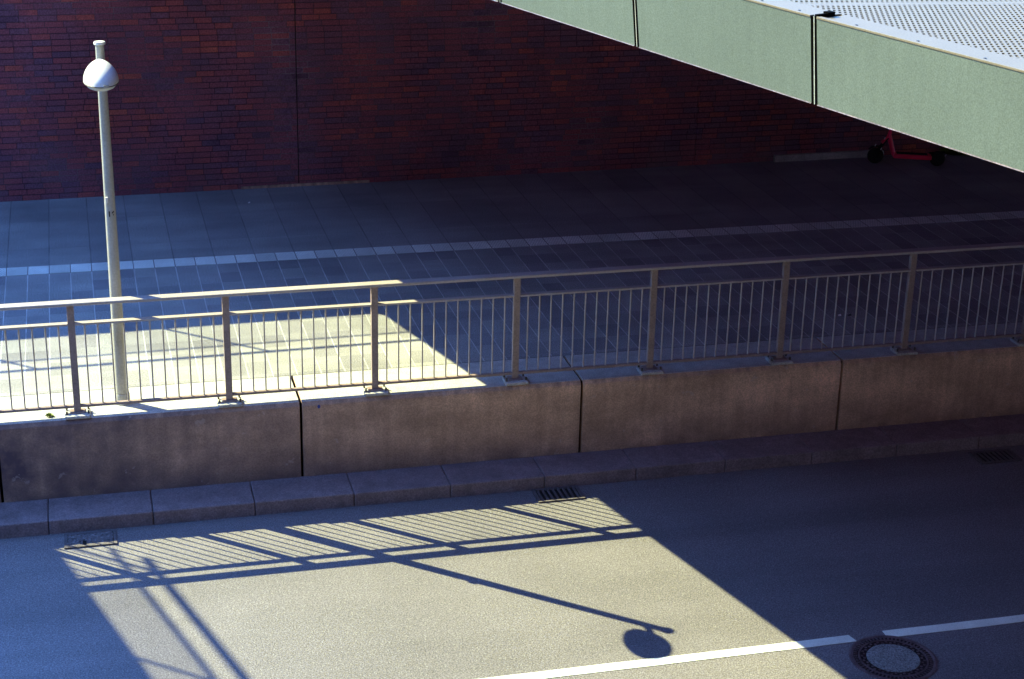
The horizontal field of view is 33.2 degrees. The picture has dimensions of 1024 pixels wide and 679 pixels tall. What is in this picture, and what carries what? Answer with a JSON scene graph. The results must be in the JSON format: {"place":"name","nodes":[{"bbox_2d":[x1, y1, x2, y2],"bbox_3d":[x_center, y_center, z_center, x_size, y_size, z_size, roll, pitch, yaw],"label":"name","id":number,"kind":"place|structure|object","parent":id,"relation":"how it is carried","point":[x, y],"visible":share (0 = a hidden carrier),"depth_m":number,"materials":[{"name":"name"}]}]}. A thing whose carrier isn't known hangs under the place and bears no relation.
{"place":"outdoors","nodes":[
{"label":"outdoors","id":0,"kind":"place"},
{"bbox_2d":[0,445,1023,678],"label":"road","id":1,"kind":"structure","parent":0,"point":[490,585],"depth_m":16.12,"materials":[{"name":"grey asphalt"}]},
{"bbox_2d":[64,529,116,548],"bbox_3d":[-4.114,1.948,16.744,0.502,0.017,0.322,-4,22,-14],"label":"drain grate","id":2,"kind":"object","parent":1,"relation":"on","point":[90,539],"visible":1,"depth_m":16.73,"materials":[{"name":"grey metal"}]},
{"bbox_2d":[531,485,584,502],"bbox_3d":[0.483,1.613,17.895,0.500,0.016,0.300,-4,22,-14],"label":"drain grate","id":3,"kind":"object","parent":1,"relation":"on","point":[556,494],"visible":1,"depth_m":17.89,"materials":[{"name":"grey metal"}]},
{"bbox_2d":[481,614,1023,678],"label":"road marking","id":4,"kind":"object","parent":1,"relation":"on","point":[759,649],"visible":1,"depth_m":15.07,"materials":[{"name":"paint"}]},
{"bbox_2d":[849,635,937,678],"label":"manhole cover","id":5,"kind":"object","parent":1,"relation":"on","point":[885,657],"visible":1,"depth_m":15.00,"materials":[{"name":"metal"}]},
{"bbox_2d":[968,448,1022,464],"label":"drain grate","id":6,"kind":"object","parent":1,"relation":"on","point":[994,456],"visible":1,"depth_m":19.01,"materials":[{"name":"grey metal"}]},
{"bbox_2d":[0,153,1023,396],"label":"pavement","id":7,"kind":"structure","parent":0,"point":[49,232],"depth_m":21.99,"materials":[{"name":"grey concrete"}]},
{"bbox_2d":[0,0,942,201],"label":"brick building","id":8,"kind":"structure","parent":7,"relation":"on","point":[209,95],"depth_m":24.72,"materials":[{"name":"red brick"}]},
{"bbox_2d":[241,180,368,188],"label":"foot block","id":9,"kind":"structure","parent":8,"relation":"attached to","point":[304,184],"depth_m":25.01,"materials":[{"name":"concrete"}]},
{"bbox_2d":[493,0,1023,172],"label":"footbridge","id":10,"kind":"object","parent":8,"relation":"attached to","point":[949,74],"visible":1,"depth_m":6.69,"materials":[{"name":"green paint"}]},
{"bbox_2d":[0,211,1023,276],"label":"tactile paving","id":11,"kind":"structure","parent":7,"relation":"on","point":[124,265],"depth_m":22.61,"materials":[{"name":"concrete"}]},
{"bbox_2d":[773,149,883,161],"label":"foot block","id":12,"kind":"structure","parent":7,"relation":"on","point":[820,156],"depth_m":27.02,"materials":[{"name":"concrete"}]},
{"bbox_2d":[867,129,946,165],"bbox_3d":[6.170,-3.298,26.733,1.179,1.148,0.474,-3,21,-10],"label":"scooter","id":13,"kind":"object","parent":7,"relation":"on","point":[876,155],"visible":0.98,"depth_m":26.79,"materials":[{"name":"metal"}]},
{"bbox_2d":[938,147,967,155],"bbox_3d":[7.138,-3.071,27.582,0.600,0.158,0.601,-4,22,-14],"label":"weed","id":14,"kind":"object","parent":7,"relation":"on","point":[948,151],"visible":0.44,"depth_m":27.50,"materials":[{"name":"green plant"}]},
{"label":"ground","id":15,"kind":"structure","parent":0,"visible":0},
{"bbox_2d":[0,322,1023,506],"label":"retaining wall","id":16,"kind":"structure","parent":15,"relation":"on","point":[109,449],"depth_m":18.21,"materials":[{"name":"concrete"}]},
{"bbox_2d":[83,40,130,405],"bbox_3d":[-3.860,-0.979,16.519,0.323,3.685,0.758,-4,22,-14],"label":"street lamp","id":17,"kind":"object","parent":16,"relation":"on","point":[100,76],"visible":0.98,"depth_m":16.64,"materials":[{"name":"metal"}]},
{"bbox_2d":[0,242,1023,419],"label":"railing","id":18,"kind":"object","parent":16,"relation":"on","point":[228,399],"visible":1,"depth_m":17.92,"materials":[{"name":"metal"}]},
{"bbox_2d":[0,414,1023,538],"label":"kerb","id":19,"kind":"structure","parent":15,"relation":"on","point":[146,508],"depth_m":18.00,"materials":[{"name":"concrete"}]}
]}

